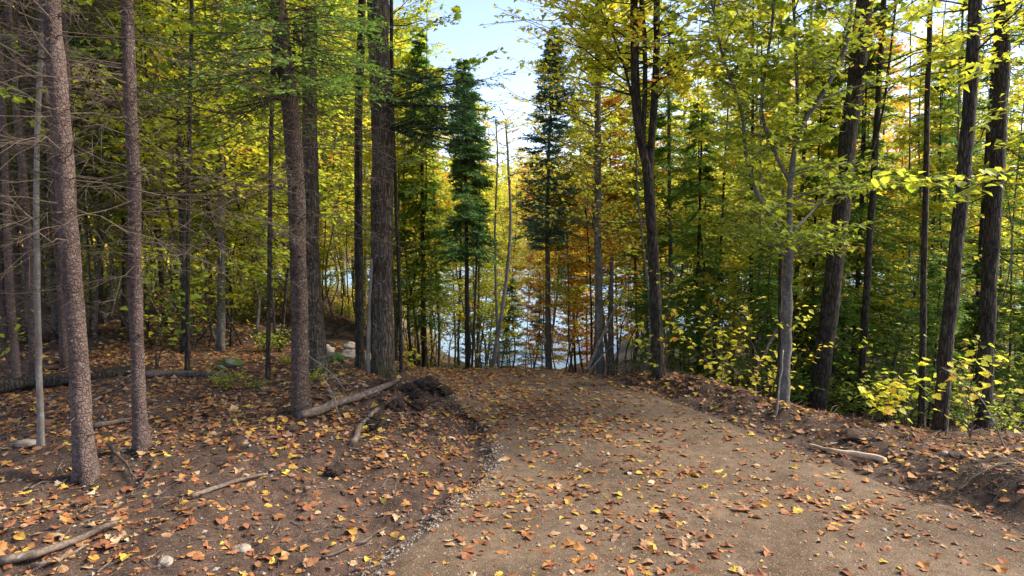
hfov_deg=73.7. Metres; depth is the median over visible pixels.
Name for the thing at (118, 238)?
maple tree
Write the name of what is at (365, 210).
pole sapling
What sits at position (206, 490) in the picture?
fallen branch
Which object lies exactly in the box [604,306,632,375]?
bare sapling
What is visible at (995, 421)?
shrub
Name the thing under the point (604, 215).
maple tree
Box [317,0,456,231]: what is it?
maple tree
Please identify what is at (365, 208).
pole sapling
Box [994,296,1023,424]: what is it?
fir sapling
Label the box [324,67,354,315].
pole sapling
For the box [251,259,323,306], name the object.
shrub
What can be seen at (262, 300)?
shrub
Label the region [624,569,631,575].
fallen leaf
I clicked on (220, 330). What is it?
sapling
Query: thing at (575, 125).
maple tree
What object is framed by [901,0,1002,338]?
pole sapling
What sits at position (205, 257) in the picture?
sapling
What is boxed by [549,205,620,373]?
sapling
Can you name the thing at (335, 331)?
brush pile
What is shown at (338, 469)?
soil clod
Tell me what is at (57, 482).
fallen leaf
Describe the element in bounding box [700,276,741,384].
bare sapling
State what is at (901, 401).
shrub
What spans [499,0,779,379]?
maple tree
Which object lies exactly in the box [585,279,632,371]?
leaning stick
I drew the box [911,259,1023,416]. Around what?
fir sapling
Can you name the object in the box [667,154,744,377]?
fir tree
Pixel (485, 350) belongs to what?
bare sapling
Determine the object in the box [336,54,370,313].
pole sapling
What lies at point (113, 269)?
pole sapling
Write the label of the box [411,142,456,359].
sapling
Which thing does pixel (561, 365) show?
lake water
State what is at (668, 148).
fir tree
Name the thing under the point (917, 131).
sapling
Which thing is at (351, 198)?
sapling
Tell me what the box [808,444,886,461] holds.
split wood
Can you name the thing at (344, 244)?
pole sapling
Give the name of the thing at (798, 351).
shrub
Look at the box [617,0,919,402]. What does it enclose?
maple tree
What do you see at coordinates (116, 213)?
sapling
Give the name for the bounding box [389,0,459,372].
sapling
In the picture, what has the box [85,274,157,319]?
shrub
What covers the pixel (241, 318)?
shrub
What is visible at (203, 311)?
shrub
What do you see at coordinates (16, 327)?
maple seedling
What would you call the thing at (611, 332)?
maple tree
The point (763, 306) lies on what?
fir sapling
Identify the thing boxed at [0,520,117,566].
fallen branch
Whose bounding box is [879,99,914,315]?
maple tree
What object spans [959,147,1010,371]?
sapling
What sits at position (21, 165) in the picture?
spruce tree
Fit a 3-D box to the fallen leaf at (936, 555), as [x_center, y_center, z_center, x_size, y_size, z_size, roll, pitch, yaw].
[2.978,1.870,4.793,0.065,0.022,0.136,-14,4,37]
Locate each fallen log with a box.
[0,366,130,393]
[145,370,227,378]
[297,379,404,419]
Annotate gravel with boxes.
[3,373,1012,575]
[349,395,507,575]
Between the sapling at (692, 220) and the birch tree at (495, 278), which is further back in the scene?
the sapling at (692, 220)
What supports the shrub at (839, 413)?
on the ground
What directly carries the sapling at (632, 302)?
on the ground
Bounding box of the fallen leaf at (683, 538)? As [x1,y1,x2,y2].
[675,533,687,541]
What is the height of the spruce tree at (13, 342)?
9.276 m
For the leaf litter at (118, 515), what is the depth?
6.56 m
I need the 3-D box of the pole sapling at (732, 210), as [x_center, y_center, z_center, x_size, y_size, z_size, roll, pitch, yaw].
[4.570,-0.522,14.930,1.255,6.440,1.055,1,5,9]
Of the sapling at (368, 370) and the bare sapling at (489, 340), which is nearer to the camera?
the sapling at (368, 370)
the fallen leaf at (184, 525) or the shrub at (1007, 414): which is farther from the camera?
the shrub at (1007, 414)
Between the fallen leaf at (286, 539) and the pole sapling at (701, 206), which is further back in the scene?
the pole sapling at (701, 206)
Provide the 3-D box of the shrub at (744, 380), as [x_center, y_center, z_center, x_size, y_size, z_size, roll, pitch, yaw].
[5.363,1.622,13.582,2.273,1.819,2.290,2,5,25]
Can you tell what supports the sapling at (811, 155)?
on the ground
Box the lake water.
[263,265,1020,368]
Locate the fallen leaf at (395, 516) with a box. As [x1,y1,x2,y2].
[392,512,399,520]
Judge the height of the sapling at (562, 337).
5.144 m
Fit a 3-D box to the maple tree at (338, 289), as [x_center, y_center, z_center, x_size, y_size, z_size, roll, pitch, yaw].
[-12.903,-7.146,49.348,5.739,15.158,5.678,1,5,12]
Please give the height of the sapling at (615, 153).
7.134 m
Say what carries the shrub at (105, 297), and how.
on the ground
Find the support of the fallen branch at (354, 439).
on the ground
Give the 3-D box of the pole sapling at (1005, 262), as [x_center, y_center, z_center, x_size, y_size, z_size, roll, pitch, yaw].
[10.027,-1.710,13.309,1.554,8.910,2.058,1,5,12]
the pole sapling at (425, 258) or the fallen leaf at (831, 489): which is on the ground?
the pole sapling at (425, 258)
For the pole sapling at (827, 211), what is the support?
on the ground
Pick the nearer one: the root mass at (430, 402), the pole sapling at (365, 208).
the root mass at (430, 402)
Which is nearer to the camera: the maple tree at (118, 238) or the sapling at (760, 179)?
the sapling at (760, 179)
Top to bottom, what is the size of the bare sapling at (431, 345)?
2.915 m
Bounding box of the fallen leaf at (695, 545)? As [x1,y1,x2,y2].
[689,543,700,548]
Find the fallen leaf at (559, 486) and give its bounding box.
[554,483,565,489]
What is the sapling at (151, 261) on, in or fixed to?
on the ground
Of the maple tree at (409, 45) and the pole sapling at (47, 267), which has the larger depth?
the maple tree at (409, 45)
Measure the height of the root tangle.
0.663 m
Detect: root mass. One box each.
[342,404,449,440]
[358,379,470,418]
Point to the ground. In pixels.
(224, 559)
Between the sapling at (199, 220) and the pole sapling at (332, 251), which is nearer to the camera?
the sapling at (199, 220)
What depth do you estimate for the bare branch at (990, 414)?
6.98 m
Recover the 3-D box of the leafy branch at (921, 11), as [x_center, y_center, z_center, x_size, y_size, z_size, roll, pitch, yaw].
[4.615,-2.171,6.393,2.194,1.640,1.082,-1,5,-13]
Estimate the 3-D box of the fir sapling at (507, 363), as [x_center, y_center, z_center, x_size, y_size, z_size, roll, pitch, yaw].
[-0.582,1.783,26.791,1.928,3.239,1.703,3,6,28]
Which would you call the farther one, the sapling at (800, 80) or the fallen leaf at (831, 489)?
the sapling at (800, 80)
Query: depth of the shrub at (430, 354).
21.09 m
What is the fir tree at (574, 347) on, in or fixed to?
on the ground
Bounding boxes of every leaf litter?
[0,335,1023,575]
[332,342,1023,575]
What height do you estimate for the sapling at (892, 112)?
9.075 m
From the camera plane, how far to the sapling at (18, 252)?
14.11 m
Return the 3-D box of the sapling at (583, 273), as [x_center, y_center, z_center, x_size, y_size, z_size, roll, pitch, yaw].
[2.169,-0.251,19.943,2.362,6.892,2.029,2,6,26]
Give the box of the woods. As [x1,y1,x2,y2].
[20,158,1023,270]
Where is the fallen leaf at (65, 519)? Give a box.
[59,515,71,521]
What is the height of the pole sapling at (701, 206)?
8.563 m
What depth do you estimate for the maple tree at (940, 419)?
8.33 m
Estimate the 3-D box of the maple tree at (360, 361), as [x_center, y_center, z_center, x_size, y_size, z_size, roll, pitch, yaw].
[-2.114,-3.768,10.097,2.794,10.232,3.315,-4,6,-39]
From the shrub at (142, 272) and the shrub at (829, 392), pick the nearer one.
the shrub at (829, 392)
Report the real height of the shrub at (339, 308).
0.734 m
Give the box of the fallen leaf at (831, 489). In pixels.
[826,487,836,492]
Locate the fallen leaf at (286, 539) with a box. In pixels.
[281,537,291,541]
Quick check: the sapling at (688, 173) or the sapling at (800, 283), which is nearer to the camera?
the sapling at (800, 283)
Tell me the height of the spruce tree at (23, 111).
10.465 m
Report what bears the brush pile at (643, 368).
on the ground
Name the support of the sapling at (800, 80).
on the ground
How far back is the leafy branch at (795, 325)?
8.51 m
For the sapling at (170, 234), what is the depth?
16.94 m
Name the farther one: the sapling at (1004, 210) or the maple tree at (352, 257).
the maple tree at (352, 257)
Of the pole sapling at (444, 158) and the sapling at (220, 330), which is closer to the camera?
the sapling at (220, 330)
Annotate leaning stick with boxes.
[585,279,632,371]
[588,344,614,371]
[745,327,777,390]
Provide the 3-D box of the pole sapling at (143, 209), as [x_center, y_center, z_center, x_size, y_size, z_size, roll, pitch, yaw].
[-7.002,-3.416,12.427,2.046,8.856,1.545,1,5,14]
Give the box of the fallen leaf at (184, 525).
[178,520,188,527]
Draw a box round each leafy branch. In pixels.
[396,4,506,133]
[479,1,597,107]
[555,5,718,108]
[773,316,811,328]
[871,166,1023,209]
[881,0,1023,149]
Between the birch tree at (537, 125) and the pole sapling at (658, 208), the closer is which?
the pole sapling at (658, 208)
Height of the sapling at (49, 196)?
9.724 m
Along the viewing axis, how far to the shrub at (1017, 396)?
15.24 m
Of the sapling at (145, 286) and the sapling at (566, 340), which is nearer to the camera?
the sapling at (145, 286)
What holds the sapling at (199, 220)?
on the ground
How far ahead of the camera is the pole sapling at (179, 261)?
17.62 m
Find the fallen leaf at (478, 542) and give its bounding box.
[472,539,483,543]
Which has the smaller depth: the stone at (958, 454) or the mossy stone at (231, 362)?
the stone at (958, 454)
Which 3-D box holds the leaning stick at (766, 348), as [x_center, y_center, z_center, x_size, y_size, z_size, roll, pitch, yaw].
[3.907,1.195,10.604,0.326,1.084,0.961,5,7,44]
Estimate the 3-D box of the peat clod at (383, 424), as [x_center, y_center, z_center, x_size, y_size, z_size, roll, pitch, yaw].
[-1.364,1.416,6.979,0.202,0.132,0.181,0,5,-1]
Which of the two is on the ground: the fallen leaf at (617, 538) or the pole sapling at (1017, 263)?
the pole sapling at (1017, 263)
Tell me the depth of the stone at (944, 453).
6.55 m
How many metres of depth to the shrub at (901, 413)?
12.14 m
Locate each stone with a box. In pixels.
[15,439,35,446]
[156,555,172,567]
[214,365,225,371]
[219,357,243,368]
[231,543,250,553]
[326,344,334,352]
[328,352,344,362]
[341,349,354,360]
[342,341,354,349]
[938,450,947,456]
[948,451,965,457]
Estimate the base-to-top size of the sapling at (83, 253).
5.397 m
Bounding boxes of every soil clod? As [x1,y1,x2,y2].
[285,425,298,431]
[325,462,345,476]
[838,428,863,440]
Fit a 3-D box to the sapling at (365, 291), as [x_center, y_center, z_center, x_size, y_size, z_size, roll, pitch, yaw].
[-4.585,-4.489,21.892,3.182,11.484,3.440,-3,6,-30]
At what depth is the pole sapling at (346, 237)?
20.72 m
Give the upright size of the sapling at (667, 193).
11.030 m
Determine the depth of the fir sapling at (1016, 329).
14.98 m
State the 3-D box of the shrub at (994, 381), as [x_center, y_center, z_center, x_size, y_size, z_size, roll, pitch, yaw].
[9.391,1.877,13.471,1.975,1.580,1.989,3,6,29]
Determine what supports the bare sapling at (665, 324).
on the ground
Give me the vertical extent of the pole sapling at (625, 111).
8.804 m
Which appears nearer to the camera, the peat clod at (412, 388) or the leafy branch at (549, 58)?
the peat clod at (412, 388)
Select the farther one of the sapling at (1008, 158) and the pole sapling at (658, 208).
the sapling at (1008, 158)
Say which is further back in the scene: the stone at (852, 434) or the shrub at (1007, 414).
the shrub at (1007, 414)
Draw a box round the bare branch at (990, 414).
[940,367,1020,445]
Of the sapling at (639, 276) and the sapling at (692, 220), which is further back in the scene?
the sapling at (692, 220)
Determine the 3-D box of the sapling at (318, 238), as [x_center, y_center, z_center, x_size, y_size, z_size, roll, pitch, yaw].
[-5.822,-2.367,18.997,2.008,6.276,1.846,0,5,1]
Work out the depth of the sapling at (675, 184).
22.22 m
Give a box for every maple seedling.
[0,309,50,376]
[120,248,209,368]
[403,348,420,370]
[632,260,706,376]
[702,324,745,382]
[854,357,940,426]
[934,335,1023,437]
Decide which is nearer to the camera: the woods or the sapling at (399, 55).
the sapling at (399, 55)
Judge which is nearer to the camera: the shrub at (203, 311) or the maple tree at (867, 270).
the maple tree at (867, 270)
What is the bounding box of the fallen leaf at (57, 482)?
[54,480,65,486]
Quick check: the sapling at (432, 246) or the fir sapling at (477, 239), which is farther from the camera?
the sapling at (432, 246)
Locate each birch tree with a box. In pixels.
[450,120,493,368]
[470,121,528,270]
[475,114,527,368]
[485,105,555,368]
[490,149,526,366]
[523,63,582,348]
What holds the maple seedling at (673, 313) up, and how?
on the ground
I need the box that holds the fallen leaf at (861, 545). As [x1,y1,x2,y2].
[855,542,864,548]
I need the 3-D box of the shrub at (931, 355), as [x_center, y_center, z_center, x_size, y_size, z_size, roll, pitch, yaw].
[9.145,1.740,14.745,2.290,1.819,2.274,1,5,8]
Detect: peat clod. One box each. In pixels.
[369,420,387,430]
[386,398,406,411]
[399,384,421,398]
[406,399,427,411]
[414,375,441,394]
[437,385,453,396]
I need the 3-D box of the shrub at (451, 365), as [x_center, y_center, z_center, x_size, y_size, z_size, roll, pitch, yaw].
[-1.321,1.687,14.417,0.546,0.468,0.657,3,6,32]
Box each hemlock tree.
[203,0,356,375]
[677,91,769,385]
[874,0,1023,408]
[891,1,1023,404]
[971,24,1023,386]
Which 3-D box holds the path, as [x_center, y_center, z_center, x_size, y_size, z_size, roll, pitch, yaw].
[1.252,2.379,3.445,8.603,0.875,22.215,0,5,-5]
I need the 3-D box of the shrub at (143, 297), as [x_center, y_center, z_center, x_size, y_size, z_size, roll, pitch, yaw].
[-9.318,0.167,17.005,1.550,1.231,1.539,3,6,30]
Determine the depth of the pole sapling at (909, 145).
13.24 m
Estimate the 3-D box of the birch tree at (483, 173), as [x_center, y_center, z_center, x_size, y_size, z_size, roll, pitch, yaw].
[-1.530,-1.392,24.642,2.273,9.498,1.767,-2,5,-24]
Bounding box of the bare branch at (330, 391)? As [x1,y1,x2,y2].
[322,375,349,414]
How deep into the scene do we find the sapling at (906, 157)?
19.39 m
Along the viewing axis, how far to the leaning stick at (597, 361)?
12.17 m
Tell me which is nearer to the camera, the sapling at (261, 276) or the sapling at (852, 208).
the sapling at (261, 276)
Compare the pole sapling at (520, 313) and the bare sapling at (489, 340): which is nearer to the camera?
the bare sapling at (489, 340)
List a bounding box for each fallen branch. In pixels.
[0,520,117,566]
[30,544,85,568]
[93,417,131,428]
[106,443,136,479]
[139,456,156,483]
[189,472,267,498]
[321,526,386,557]
[349,407,379,445]
[955,453,1023,492]
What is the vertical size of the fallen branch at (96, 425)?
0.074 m
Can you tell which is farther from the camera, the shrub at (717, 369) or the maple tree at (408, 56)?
the maple tree at (408, 56)
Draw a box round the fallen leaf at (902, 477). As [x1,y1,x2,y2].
[899,476,906,482]
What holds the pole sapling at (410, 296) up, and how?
on the ground
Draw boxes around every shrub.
[83,252,121,302]
[83,254,121,305]
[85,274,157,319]
[104,278,166,317]
[111,244,239,327]
[111,257,170,297]
[117,254,264,350]
[151,276,207,309]
[167,269,216,306]
[178,234,242,295]
[191,293,216,320]
[205,366,239,382]
[209,255,289,323]
[210,367,244,388]
[229,300,261,323]
[230,239,286,302]
[231,277,288,314]
[241,372,272,388]
[243,267,290,317]
[245,321,290,352]
[247,274,289,309]
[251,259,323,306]
[275,349,290,364]
[309,364,327,381]
[319,257,352,299]
[321,269,346,300]
[324,293,352,317]
[327,281,354,307]
[329,277,367,317]
[339,286,393,331]
[398,314,455,365]
[404,331,456,366]
[419,318,446,342]
[435,357,464,368]
[616,345,699,374]
[620,339,706,377]
[662,296,833,399]
[665,334,757,390]
[695,359,763,392]
[722,331,844,397]
[740,324,847,392]
[757,337,887,410]
[771,369,856,404]
[801,383,865,417]
[837,322,1002,426]
[868,347,1014,412]
[875,326,936,403]
[878,383,917,406]
[881,382,927,426]
[902,337,1004,409]
[934,359,1023,431]
[950,350,1023,421]
[964,396,1023,430]
[993,400,1022,425]
[998,383,1023,409]
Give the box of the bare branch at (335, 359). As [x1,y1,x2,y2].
[327,350,343,368]
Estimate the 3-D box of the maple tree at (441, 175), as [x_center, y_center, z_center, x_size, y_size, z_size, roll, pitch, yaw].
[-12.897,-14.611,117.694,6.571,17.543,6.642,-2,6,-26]
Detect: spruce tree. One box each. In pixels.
[0,0,80,344]
[0,0,143,375]
[0,0,149,368]
[0,0,160,322]
[0,0,311,485]
[0,0,342,454]
[0,1,105,342]
[0,1,119,315]
[0,2,53,342]
[0,2,99,392]
[0,16,87,336]
[0,33,44,302]
[1,10,36,301]
[2,0,169,307]
[41,0,176,325]
[134,0,266,328]
[134,0,451,418]
[511,25,590,368]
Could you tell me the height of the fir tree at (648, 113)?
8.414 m
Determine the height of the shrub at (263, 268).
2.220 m
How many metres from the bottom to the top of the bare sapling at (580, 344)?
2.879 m
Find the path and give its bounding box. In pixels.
[326,339,1023,575]
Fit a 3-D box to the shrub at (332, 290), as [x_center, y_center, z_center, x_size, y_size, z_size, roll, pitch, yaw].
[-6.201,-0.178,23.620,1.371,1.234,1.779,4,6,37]
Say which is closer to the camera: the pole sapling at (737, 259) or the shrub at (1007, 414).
the shrub at (1007, 414)
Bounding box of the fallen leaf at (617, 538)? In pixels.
[608,533,622,540]
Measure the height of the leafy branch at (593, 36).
1.519 m
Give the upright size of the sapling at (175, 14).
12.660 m
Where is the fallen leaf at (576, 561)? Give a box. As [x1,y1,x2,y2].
[570,558,580,564]
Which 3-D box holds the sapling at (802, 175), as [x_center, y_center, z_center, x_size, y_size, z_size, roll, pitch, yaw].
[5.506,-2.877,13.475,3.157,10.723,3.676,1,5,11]
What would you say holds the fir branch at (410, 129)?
attached to the fir tree at (418, 49)
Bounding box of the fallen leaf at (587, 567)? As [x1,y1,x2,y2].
[583,564,591,569]
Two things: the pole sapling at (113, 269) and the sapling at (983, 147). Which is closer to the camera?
the pole sapling at (113, 269)
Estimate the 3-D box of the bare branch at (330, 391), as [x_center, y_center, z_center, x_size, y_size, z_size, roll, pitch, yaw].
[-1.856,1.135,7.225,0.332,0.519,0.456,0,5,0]
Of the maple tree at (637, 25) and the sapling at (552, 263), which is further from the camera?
the sapling at (552, 263)
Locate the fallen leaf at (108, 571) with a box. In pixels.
[101,567,117,573]
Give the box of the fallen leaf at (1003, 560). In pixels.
[997,557,1008,564]
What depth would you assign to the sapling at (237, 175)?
17.43 m
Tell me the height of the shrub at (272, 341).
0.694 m
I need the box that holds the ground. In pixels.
[0,189,1023,575]
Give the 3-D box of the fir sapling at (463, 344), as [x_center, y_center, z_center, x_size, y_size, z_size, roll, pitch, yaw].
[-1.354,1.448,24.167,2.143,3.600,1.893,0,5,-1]
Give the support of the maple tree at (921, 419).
on the ground
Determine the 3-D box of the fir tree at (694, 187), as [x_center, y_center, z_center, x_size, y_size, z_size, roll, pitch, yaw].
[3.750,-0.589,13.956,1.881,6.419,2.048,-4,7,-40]
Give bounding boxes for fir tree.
[364,33,470,366]
[434,59,507,368]
[550,245,588,372]
[605,10,718,371]
[615,102,676,361]
[636,185,690,370]
[664,101,745,379]
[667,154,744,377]
[737,35,873,407]
[792,0,943,411]
[793,183,818,383]
[794,35,931,412]
[857,58,975,382]
[967,142,1023,404]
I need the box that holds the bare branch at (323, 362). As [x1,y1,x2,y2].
[308,356,358,388]
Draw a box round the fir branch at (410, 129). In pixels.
[388,57,528,161]
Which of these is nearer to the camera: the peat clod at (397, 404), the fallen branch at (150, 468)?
the fallen branch at (150, 468)
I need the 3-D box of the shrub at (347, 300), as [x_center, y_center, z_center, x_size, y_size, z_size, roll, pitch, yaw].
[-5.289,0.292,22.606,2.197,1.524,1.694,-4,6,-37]
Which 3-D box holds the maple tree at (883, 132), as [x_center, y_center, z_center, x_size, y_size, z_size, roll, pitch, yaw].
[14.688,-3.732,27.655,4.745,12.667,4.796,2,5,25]
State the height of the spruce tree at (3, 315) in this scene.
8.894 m
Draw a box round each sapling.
[0,0,114,286]
[0,0,205,280]
[0,2,215,324]
[0,3,43,244]
[0,3,118,327]
[0,4,126,331]
[1,4,94,323]
[1,6,83,270]
[3,29,103,269]
[13,25,88,338]
[14,6,116,259]
[25,0,285,353]
[30,4,202,323]
[31,3,205,327]
[32,0,168,333]
[33,50,118,296]
[40,2,123,337]
[43,234,50,311]
[46,201,108,300]
[47,0,236,326]
[82,4,155,332]
[82,109,127,322]
[83,103,121,308]
[83,165,162,308]
[90,12,203,321]
[91,0,194,335]
[96,47,196,315]
[102,0,246,336]
[104,5,196,311]
[112,0,353,352]
[118,35,174,327]
[140,45,167,316]
[142,0,287,346]
[142,149,200,316]
[146,118,213,314]
[161,12,202,290]
[163,66,258,341]
[165,36,197,314]
[167,1,265,313]
[173,3,288,336]
[178,2,286,310]
[179,0,247,276]
[192,5,238,322]
[196,7,276,345]
[217,0,353,352]
[226,0,370,217]
[226,93,288,310]
[243,0,300,331]
[248,43,296,339]
[276,98,342,283]
[284,128,350,290]
[318,127,330,302]
[319,7,356,316]
[319,41,347,316]
[319,75,369,301]
[320,119,343,304]
[322,0,402,312]
[324,3,412,324]
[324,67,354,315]
[329,146,352,300]
[330,71,366,316]
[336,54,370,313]
[342,28,459,364]
[345,35,431,360]
[350,109,371,327]
[363,114,420,335]
[364,108,450,365]
[366,259,372,373]
[367,0,444,365]
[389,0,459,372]
[395,67,487,367]
[397,315,420,362]
[401,152,433,342]
[410,162,440,361]
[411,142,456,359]
[415,191,450,365]
[417,288,433,367]
[426,155,490,368]
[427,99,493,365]
[427,199,464,367]
[429,98,526,368]
[440,137,495,359]
[440,297,463,368]
[444,147,521,367]
[452,278,501,368]
[463,296,490,367]
[468,233,488,368]
[468,252,508,367]
[483,278,537,368]
[483,300,523,366]
[484,189,534,367]
[493,229,516,367]
[497,194,512,242]
[507,254,544,367]
[511,188,540,367]
[517,253,556,362]
[526,249,567,367]
[526,294,565,369]
[531,150,605,372]
[535,1,646,372]
[540,224,593,370]
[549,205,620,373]
[551,163,628,366]
[557,232,605,374]
[558,267,585,366]
[560,89,662,371]
[571,282,592,372]
[588,3,702,369]
[588,148,642,373]
[599,248,634,376]
[603,90,693,367]
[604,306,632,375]
[607,160,664,365]
[609,296,645,373]
[614,96,668,373]
[614,257,645,360]
[619,72,699,320]
[619,142,675,341]
[620,269,686,373]
[630,126,683,288]
[641,101,682,367]
[648,270,678,361]
[661,14,761,377]
[661,95,728,367]
[663,56,737,313]
[666,122,720,331]
[668,119,711,365]
[672,8,755,371]
[675,287,734,385]
[679,0,845,391]
[683,107,721,367]
[686,93,761,362]
[688,112,728,338]
[694,0,854,386]
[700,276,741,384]
[704,122,754,383]
[705,0,887,401]
[705,131,769,379]
[712,45,817,394]
[721,85,816,342]
[729,225,833,403]
[731,138,763,344]
[738,295,800,404]
[743,65,850,395]
[776,253,782,400]
[776,298,828,409]
[790,247,892,419]
[792,46,912,408]
[795,122,817,339]
[797,128,844,329]
[811,111,879,387]
[812,111,857,311]
[816,42,917,392]
[839,263,929,408]
[842,121,882,315]
[843,51,979,402]
[845,124,938,385]
[846,1,935,407]
[846,123,894,389]
[852,21,974,347]
[858,112,938,324]
[872,258,994,427]
[881,0,948,406]
[888,184,917,377]
[895,2,1023,404]
[896,99,995,368]
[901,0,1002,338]
[908,169,951,330]
[911,2,975,387]
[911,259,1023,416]
[918,87,966,344]
[936,91,1006,286]
[953,110,986,252]
[958,98,1023,373]
[959,117,1023,371]
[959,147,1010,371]
[962,63,1023,368]
[964,77,1020,286]
[968,0,1023,418]
[971,23,1023,395]
[974,92,1023,283]
[993,289,1023,408]
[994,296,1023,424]
[998,166,1023,357]
[1008,110,1023,390]
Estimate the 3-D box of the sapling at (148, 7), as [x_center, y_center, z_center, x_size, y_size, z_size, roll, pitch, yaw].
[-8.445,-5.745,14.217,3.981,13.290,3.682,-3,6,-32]
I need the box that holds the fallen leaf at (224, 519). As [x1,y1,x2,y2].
[220,514,229,523]
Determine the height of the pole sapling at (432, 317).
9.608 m
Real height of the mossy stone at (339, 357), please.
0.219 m
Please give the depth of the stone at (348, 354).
12.21 m
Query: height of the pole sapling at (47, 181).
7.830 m
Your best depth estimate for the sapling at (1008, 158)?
29.60 m
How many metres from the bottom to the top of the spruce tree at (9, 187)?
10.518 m
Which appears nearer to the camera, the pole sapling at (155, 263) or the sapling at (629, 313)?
the pole sapling at (155, 263)
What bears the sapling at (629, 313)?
on the ground
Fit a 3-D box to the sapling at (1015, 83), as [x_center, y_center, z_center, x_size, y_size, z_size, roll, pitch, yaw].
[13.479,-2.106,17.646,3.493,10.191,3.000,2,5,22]
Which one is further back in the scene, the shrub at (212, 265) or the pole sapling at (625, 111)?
the shrub at (212, 265)
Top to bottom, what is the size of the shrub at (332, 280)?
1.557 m
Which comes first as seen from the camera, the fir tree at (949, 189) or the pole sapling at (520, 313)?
the fir tree at (949, 189)
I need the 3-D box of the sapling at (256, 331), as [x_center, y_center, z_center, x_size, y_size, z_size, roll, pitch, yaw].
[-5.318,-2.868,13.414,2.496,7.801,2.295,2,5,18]
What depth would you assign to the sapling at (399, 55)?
17.73 m
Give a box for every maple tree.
[0,0,120,447]
[80,0,281,370]
[88,50,170,287]
[201,5,336,298]
[240,0,371,202]
[256,0,367,381]
[258,0,323,282]
[270,10,370,280]
[286,8,371,297]
[317,0,426,368]
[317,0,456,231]
[319,3,371,298]
[323,221,350,290]
[337,31,417,264]
[363,47,440,366]
[434,152,449,216]
[463,170,516,367]
[480,168,522,365]
[493,0,698,375]
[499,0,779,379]
[500,202,529,358]
[512,147,530,231]
[515,155,559,365]
[518,171,558,347]
[519,166,536,247]
[532,205,567,367]
[535,0,645,374]
[542,94,622,371]
[567,223,644,375]
[579,140,614,359]
[586,2,692,370]
[614,88,662,369]
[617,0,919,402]
[620,141,666,359]
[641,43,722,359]
[710,102,757,324]
[713,0,795,352]
[735,0,1023,410]
[773,22,856,351]
[795,1,899,348]
[806,0,958,419]
[840,0,1011,428]
[847,38,912,348]
[865,0,1023,435]
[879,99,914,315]
[916,0,1023,430]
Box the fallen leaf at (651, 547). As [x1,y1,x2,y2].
[648,541,656,552]
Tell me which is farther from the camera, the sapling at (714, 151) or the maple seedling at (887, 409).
the sapling at (714, 151)
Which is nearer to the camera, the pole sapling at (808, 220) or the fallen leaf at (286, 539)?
the fallen leaf at (286, 539)
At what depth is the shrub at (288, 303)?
17.08 m
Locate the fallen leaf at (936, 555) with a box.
[931,549,940,558]
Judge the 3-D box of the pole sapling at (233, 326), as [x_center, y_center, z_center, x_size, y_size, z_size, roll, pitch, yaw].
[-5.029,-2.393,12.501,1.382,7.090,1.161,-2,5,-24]
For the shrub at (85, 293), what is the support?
on the ground
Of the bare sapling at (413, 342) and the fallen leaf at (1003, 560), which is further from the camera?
the bare sapling at (413, 342)
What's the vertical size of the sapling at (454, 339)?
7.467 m
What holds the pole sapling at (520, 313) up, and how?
on the ground
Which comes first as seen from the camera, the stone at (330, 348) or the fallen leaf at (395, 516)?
the fallen leaf at (395, 516)
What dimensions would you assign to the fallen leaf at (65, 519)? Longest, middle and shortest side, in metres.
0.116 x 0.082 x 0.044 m
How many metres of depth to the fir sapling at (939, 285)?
10.88 m
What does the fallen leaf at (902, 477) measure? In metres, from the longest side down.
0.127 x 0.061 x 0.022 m
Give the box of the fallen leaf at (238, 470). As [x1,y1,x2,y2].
[234,467,244,473]
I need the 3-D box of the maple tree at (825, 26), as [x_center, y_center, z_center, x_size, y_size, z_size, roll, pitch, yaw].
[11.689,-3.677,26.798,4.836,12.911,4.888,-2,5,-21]
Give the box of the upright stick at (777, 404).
[775,350,783,415]
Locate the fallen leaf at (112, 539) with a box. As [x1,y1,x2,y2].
[110,536,119,542]
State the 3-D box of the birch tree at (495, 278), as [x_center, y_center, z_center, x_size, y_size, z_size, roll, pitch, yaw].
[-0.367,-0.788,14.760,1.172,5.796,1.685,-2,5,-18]
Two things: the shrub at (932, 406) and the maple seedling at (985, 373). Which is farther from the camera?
the shrub at (932, 406)
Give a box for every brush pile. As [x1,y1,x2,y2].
[265,319,403,360]
[576,357,692,382]
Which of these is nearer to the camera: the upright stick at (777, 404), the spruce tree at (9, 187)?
the upright stick at (777, 404)
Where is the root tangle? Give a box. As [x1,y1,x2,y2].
[885,447,1023,511]
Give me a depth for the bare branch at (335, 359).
10.38 m
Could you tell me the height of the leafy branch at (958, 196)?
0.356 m
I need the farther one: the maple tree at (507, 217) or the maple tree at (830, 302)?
the maple tree at (507, 217)
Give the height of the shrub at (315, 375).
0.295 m
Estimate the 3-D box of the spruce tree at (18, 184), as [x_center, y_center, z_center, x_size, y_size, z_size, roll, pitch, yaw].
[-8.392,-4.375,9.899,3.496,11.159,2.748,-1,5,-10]
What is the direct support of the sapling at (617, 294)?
on the ground
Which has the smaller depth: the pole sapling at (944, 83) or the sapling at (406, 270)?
the pole sapling at (944, 83)
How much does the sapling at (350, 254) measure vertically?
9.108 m
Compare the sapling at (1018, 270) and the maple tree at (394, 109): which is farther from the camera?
the maple tree at (394, 109)
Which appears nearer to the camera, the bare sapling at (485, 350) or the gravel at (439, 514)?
the gravel at (439, 514)
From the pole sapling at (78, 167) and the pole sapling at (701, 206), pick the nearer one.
the pole sapling at (78, 167)
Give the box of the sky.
[167,0,1023,183]
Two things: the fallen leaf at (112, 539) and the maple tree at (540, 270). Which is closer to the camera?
the fallen leaf at (112, 539)
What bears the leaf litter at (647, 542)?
on the path

